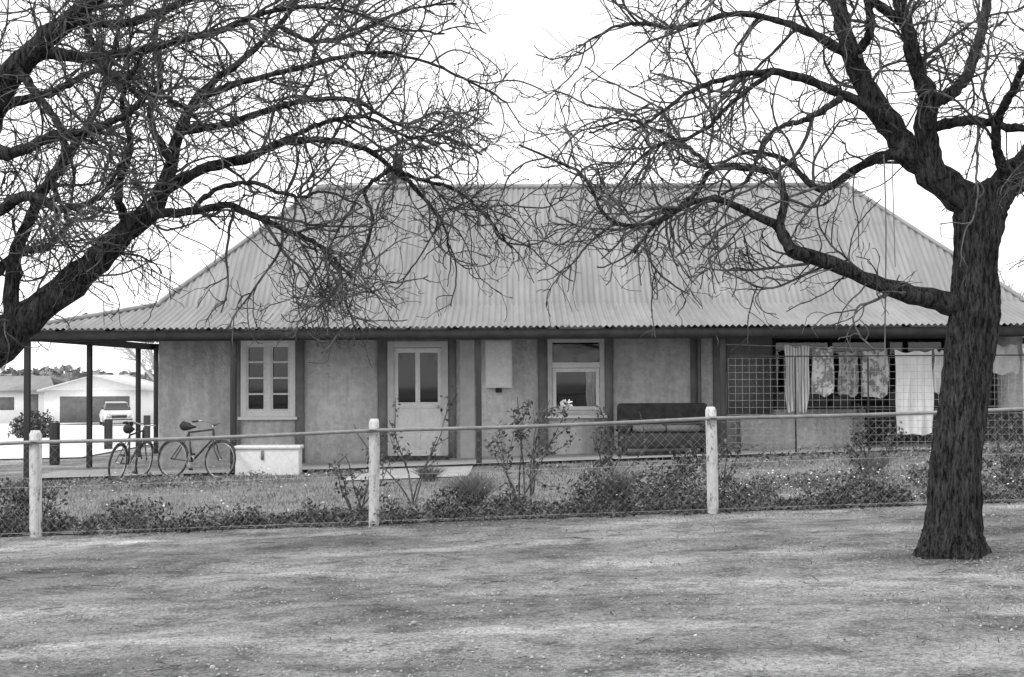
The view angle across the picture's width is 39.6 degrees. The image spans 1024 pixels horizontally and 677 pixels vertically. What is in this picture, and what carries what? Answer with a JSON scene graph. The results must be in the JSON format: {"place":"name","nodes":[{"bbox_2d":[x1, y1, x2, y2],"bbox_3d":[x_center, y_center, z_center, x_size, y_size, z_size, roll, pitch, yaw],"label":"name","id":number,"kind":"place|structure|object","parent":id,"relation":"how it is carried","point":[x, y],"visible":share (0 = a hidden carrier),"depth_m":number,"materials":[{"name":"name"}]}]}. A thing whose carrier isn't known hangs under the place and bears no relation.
{"place":"outdoors","nodes":[
{"label":"outdoors","id":0,"kind":"place"},
{"bbox_2d":[0,423,153,458],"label":"road","id":1,"kind":"structure","parent":0,"point":[70,431],"depth_m":47.37,"materials":[{"name":"white asphalt"}]},
{"bbox_2d":[99,401,133,425],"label":"parked car","id":2,"kind":"object","parent":1,"relation":"on","point":[118,411],"visible":0.88,"depth_m":82.68,"materials":[{"name":"white paint"}]},
{"bbox_2d":[346,466,472,479],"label":"garden path","id":3,"kind":"structure","parent":0,"point":[450,473],"depth_m":23.77,"materials":[{"name":"concrete"}]},
{"bbox_2d":[0,411,1023,676],"bbox_3d":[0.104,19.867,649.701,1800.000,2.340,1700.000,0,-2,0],"label":"ground","id":4,"kind":"structure","parent":0,"point":[800,619],"depth_m":10.11,"materials":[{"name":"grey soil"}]},
{"bbox_2d":[0,391,43,423],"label":"walls","id":5,"kind":"structure","parent":4,"relation":"on","point":[7,416],"depth_m":99.91,"materials":[{"name":"white paint"}]},
{"bbox_2d":[0,394,37,414],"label":"openings","id":6,"kind":"object","parent":5,"relation":"attached to","point":[6,403],"visible":0.67,"depth_m":99.88,"materials":[{"name":"grey glass"}]},
{"bbox_2d":[0,376,67,391],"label":"roof","id":7,"kind":"structure","parent":5,"relation":"on","point":[11,383],"depth_m":101.84,"materials":[{"name":"metal"}]},
{"bbox_2d":[7,408,58,437],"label":"garden shrub","id":8,"kind":"object","parent":4,"relation":"on","point":[40,423],"visible":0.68,"depth_m":49.63,"materials":[{"name":"grey plant"}]},
{"bbox_2d":[0,364,153,381],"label":"distant trees","id":9,"kind":"object","parent":4,"relation":"on","point":[67,375],"visible":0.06,"depth_m":232.72,"materials":[{"name":"plant"}]},
{"bbox_2d":[37,375,153,422],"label":"neighbour garage","id":10,"kind":"structure","parent":4,"relation":"on","point":[64,402],"depth_m":89.93,"materials":[{"name":"white paint"}]},
{"bbox_2d":[49,415,150,464],"bbox_3d":[-10.387,2.536,35.461,0.530,1.348,17.254,0,-2,-5],"label":"timber post fence","id":11,"kind":"object","parent":4,"relation":"on","point":[54,434],"visible":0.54,"depth_m":30.49,"materials":[{"name":"black wood"}]},
{"bbox_2d":[110,283,174,380],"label":"distant bare tree","id":12,"kind":"object","parent":4,"relation":"on","point":[151,359],"visible":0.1,"depth_m":75.10,"materials":[{"name":"grey plant"}]},
{"bbox_2d":[234,445,303,475],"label":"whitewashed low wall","id":13,"kind":"structure","parent":4,"relation":"on","point":[289,457],"depth_m":24.75,"materials":[{"name":"white paint"}]},
{"bbox_2d":[0,0,588,367],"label":"bare street tree","id":14,"kind":"object","parent":4,"relation":"on","point":[22,322],"visible":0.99,"depth_m":11.62,"materials":[{"name":"black plant"}]},
{"bbox_2d":[0,512,1005,676],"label":"fallen twigs","id":15,"kind":"object","parent":4,"relation":"on","point":[387,604],"visible":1,"depth_m":10.55,"materials":[{"name":"wood"}]},
{"bbox_2d":[0,407,1023,537],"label":"wire fence","id":16,"kind":"object","parent":4,"relation":"on","point":[35,442],"visible":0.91,"depth_m":15.60,"materials":[{"name":"metal"}]},
{"bbox_2d":[0,503,1023,676],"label":"leaf litter","id":17,"kind":"object","parent":4,"relation":"on","point":[673,565],"visible":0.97,"depth_m":10.99,"materials":[{"name":"plant"}]},
{"bbox_2d":[1,506,1023,676],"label":"loose gravel","id":18,"kind":"structure","parent":4,"relation":"on","point":[212,667],"depth_m":9.66,"materials":[{"name":"grey gravel"}]},
{"bbox_2d":[23,154,1023,478],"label":"rendered farmhouse","id":19,"kind":"object","parent":4,"relation":"on","point":[487,358],"visible":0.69,"depth_m":27.29,"materials":[{"name":"metal"}]},
{"bbox_2d":[238,340,296,419],"bbox_3d":[-4.681,0.788,27.299,1.130,1.540,0.220,0,-2,0],"label":"casement window frame","id":20,"kind":"structure","parent":19,"relation":"in","point":[267,413],"depth_m":27.28,"materials":[{"name":"white paint"}]},
{"bbox_2d":[394,348,441,455],"bbox_3d":[-1.803,1.249,27.322,0.920,2.130,0.050,0,-2,0],"label":"front door","id":21,"kind":"structure","parent":19,"relation":"in","point":[417,414],"depth_m":27.30,"materials":[{"name":"white paint"}]},
{"bbox_2d":[547,362,607,417],"bbox_3d":[1.230,0.992,27.283,1.190,1.070,0.200,0,-2,0],"label":"sash window frame","id":22,"kind":"structure","parent":19,"relation":"in","point":[557,366],"depth_m":27.29,"materials":[{"name":"white paint"}]},
{"bbox_2d":[726,344,1017,348],"bbox_3d":[7.701,0.132,25.755,7.800,0.111,0.012,0,-2,0],"label":"clothes line","id":23,"kind":"object","parent":19,"relation":"attached to","point":[867,348],"visible":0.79,"depth_m":25.75,"materials":[{"name":"fabric"}]},
{"bbox_2d":[784,345,809,413],"bbox_3d":[5.159,0.747,25.738,0.473,1.268,0.106,0,-2,0],"label":"hanging curtain","id":24,"kind":"object","parent":23,"relation":"hanging from","point":[802,368],"visible":0.88,"depth_m":25.74,"materials":[{"name":"white fabric"}]},
{"bbox_2d":[811,346,834,396],"bbox_3d":[5.631,0.602,25.741,0.426,0.914,0.098,0,-2,0],"label":"hanging towel","id":25,"kind":"object","parent":23,"relation":"hanging from","point":[823,369],"visible":0.86,"depth_m":25.74,"materials":[{"name":"grey fabric"}]},
{"bbox_2d":[838,350,858,396],"bbox_3d":[6.092,0.635,25.744,0.385,0.861,0.114,0,-2,0],"label":"hanging towel","id":26,"kind":"object","parent":23,"relation":"hanging from","point":[848,367],"visible":0.88,"depth_m":25.74,"materials":[{"name":"grey fabric"}]},
{"bbox_2d":[862,349,888,397],"bbox_3d":[6.572,0.633,25.739,0.498,0.907,0.093,0,-2,0],"label":"hanging towel","id":27,"kind":"object","parent":23,"relation":"hanging from","point":[878,371],"visible":0.88,"depth_m":25.74,"materials":[{"name":"grey fabric"}]},
{"bbox_2d":[895,350,933,435],"bbox_3d":[7.269,0.976,25.728,0.695,1.560,0.129,0,-2,0],"label":"hanging sheet","id":28,"kind":"object","parent":23,"relation":"hanging from","point":[904,424],"visible":0.74,"depth_m":25.74,"materials":[{"name":"fabric"}]},
{"bbox_2d":[932,349,943,393],"bbox_3d":[7.733,0.598,25.743,0.261,0.812,0.098,0,-2,0],"label":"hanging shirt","id":29,"kind":"object","parent":23,"relation":"hanging from","point":[937,368],"visible":0.6,"depth_m":25.74,"materials":[{"name":"grey fabric"}]},
{"bbox_2d":[993,344,1019,374],"bbox_3d":[8.940,0.375,25.749,0.503,0.575,0.098,0,-2,0],"label":"hanging towel","id":30,"kind":"object","parent":23,"relation":"hanging from","point":[1002,365],"visible":0.84,"depth_m":25.75,"materials":[{"name":"grey fabric"}]},
{"bbox_2d":[772,337,997,408],"bbox_3d":[7.153,0.647,27.321,4.300,1.400,0.100,0,-2,0],"label":"sleepout window frame","id":31,"kind":"structure","parent":19,"relation":"in","point":[995,403],"depth_m":27.27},
{"bbox_2d":[606,155,635,181],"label":"distant bare tree","id":32,"kind":"object","parent":4,"relation":"on","point":[618,172],"visible":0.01,"depth_m":61.48,"materials":[{"name":"grey plant"}]},
{"bbox_2d":[437,0,1023,559],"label":"bare street tree","id":33,"kind":"object","parent":4,"relation":"on","point":[969,306],"visible":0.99,"depth_m":11.43,"materials":[{"name":"black plant"}]},
{"bbox_2d":[883,154,895,367],"bbox_3d":[3.091,-0.634,11.643,0.125,1.750,0.021,1,-2,-28],"label":"swing rope","id":34,"kind":"object","parent":33,"relation":"hanging from","point":[886,250],"visible":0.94,"depth_m":11.62,"materials":[{"name":"grey fabric"}]},
{"bbox_2d":[740,415,852,448],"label":"low fibro panel wall","id":35,"kind":"structure","parent":4,"relation":"on","point":[836,435],"depth_m":26.76,"materials":[{"name":"grey concrete"}]},
{"bbox_2d":[998,265,1023,406],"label":"distant bare tree","id":36,"kind":"object","parent":4,"relation":"on","point":[1022,344],"visible":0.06,"depth_m":80.82,"materials":[{"name":"grey plant"}]},
{"bbox_2d":[999,263,1023,296],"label":"distant bare tree","id":37,"kind":"object","parent":4,"relation":"on","point":[1003,282],"visible":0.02,"depth_m":92.77,"materials":[{"name":"grey plant"}]},
{"bbox_2d":[0,447,1023,535],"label":"garden lawn","id":38,"kind":"structure","parent":0,"point":[279,507],"depth_m":20.55,"materials":[{"name":"plant"}]},
{"bbox_2d":[0,477,70,515],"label":"rose bush","id":39,"kind":"object","parent":38,"relation":"on","point":[22,497],"visible":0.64,"depth_m":16.96,"materials":[{"name":"grey plant"}]},
{"bbox_2d":[108,421,155,478],"bbox_3d":[-6.603,1.974,24.754,0.611,1.008,1.739,9,0,10],"label":"bicycle","id":40,"kind":"object","parent":38,"relation":"on","point":[129,429],"visible":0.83,"depth_m":24.62,"materials":[{"name":"metal"}]},
{"bbox_2d":[158,420,235,477],"bbox_3d":[-5.517,1.951,24.904,1.739,1.008,0.610,-1,-10,27],"label":"bicycle","id":41,"kind":"object","parent":38,"relation":"on","point":[184,426],"visible":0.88,"depth_m":24.91,"materials":[{"name":"metal"}]},
{"bbox_2d":[326,445,400,517],"bbox_3d":[-1.811,1.664,16.373,0.968,0.854,0.637,1,-2,-37],"label":"rose bush","id":42,"kind":"object","parent":38,"relation":"on","point":[358,490],"visible":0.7,"depth_m":16.37,"materials":[{"name":"grey plant"}]},
{"bbox_2d":[353,385,459,503],"bbox_3d":[-1.351,1.353,18.006,1.365,1.524,0.591,-1,-2,33],"label":"rose bush","id":43,"kind":"object","parent":38,"relation":"on","point":[409,454],"visible":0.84,"depth_m":17.97,"materials":[{"name":"grey plant"}]},
{"bbox_2d":[411,463,448,481],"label":"lavender bush","id":44,"kind":"object","parent":38,"relation":"on","point":[427,477],"visible":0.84,"depth_m":21.89,"materials":[{"name":"grey plant"}]},
{"bbox_2d":[431,471,506,505],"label":"lavender bush","id":45,"kind":"object","parent":38,"relation":"on","point":[472,483],"visible":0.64,"depth_m":17.46,"materials":[{"name":"grey plant"}]},
{"bbox_2d":[0,440,1023,536],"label":"garden bed","id":46,"kind":"object","parent":38,"relation":"on","point":[675,487],"visible":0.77,"depth_m":16.16,"materials":[{"name":"black plant"}]},
{"bbox_2d":[484,397,580,509],"bbox_3d":[0.059,1.357,16.761,0.981,1.349,1.871,0,-2,-27],"label":"rose bush","id":47,"kind":"object","parent":38,"relation":"on","point":[521,436],"visible":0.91,"depth_m":16.53,"materials":[{"name":"grey plant"}]},
{"bbox_2d":[519,399,572,494],"bbox_3d":[0.469,1.428,18.477,0.671,1.280,0.568,1,-2,-39],"label":"rose bush","id":48,"kind":"object","parent":38,"relation":"on","point":[562,405],"visible":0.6,"depth_m":18.53,"materials":[{"name":"grey plant"}]},
{"bbox_2d":[578,463,646,505],"bbox_3d":[1.207,1.718,16.758,0.860,0.541,0.781,0,-2,0],"label":"lavender bush","id":49,"kind":"object","parent":38,"relation":"on","point":[621,482],"visible":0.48,"depth_m":16.67,"materials":[{"name":"grey plant"}]},
{"bbox_2d":[590,400,650,501],"bbox_3d":[1.174,1.377,17.415,0.601,1.281,1.256,-1,-2,31],"label":"rose bush","id":50,"kind":"object","parent":38,"relation":"on","point":[610,455],"visible":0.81,"depth_m":17.35,"materials":[{"name":"grey plant"}]},
{"bbox_2d":[669,445,705,483],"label":"rose bush","id":51,"kind":"object","parent":38,"relation":"on","point":[689,470],"visible":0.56,"depth_m":17.84,"materials":[{"name":"grey plant"}]},
{"bbox_2d":[680,427,769,498],"bbox_3d":[2.506,1.505,17.069,1.082,0.904,0.541,1,-2,-29],"label":"rose bush","id":52,"kind":"object","parent":38,"relation":"on","point":[722,449],"visible":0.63,"depth_m":16.96,"materials":[{"name":"grey plant"}]},
{"bbox_2d":[841,447,898,475],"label":"lavender bush","id":53,"kind":"object","parent":38,"relation":"on","point":[872,461],"visible":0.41,"depth_m":19.87,"materials":[{"name":"grey plant"}]},
{"bbox_2d":[839,403,906,480],"bbox_3d":[4.773,1.402,19.150,0.976,1.075,0.663,1,-2,-34],"label":"rose bush","id":54,"kind":"object","parent":38,"relation":"on","point":[862,432],"visible":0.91,"depth_m":18.97,"materials":[{"name":"grey plant"}]},
{"bbox_2d":[982,414,1023,487],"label":"rose bush","id":55,"kind":"object","parent":38,"relation":"on","point":[1009,459],"visible":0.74,"depth_m":17.41,"materials":[{"name":"grey plant"}]},
{"bbox_2d":[0,0,1023,374],"label":"sky","id":56,"kind":"structure","parent":0,"point":[516,33],"materials":[{"name":"white"}]},
{"bbox_2d":[42,441,1023,477],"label":"verandah floor","id":57,"kind":"structure","parent":0,"point":[360,464],"depth_m":26.15,"materials":[{"name":"concrete"}]},
{"bbox_2d":[616,403,706,454],"bbox_3d":[2.794,1.658,26.114,1.710,0.930,0.900,0,-2,0],"label":"old couch","id":58,"kind":"object","parent":57,"relation":"on","point":[649,411],"visible":0.73,"depth_m":25.75,"materials":[{"name":"fabric"}]},
{"bbox_2d":[728,354,1023,453],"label":"wire screen","id":59,"kind":"object","parent":57,"relation":"on","point":[763,400],"visible":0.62,"depth_m":25.39,"materials":[{"name":"grey metal"}]}
]}

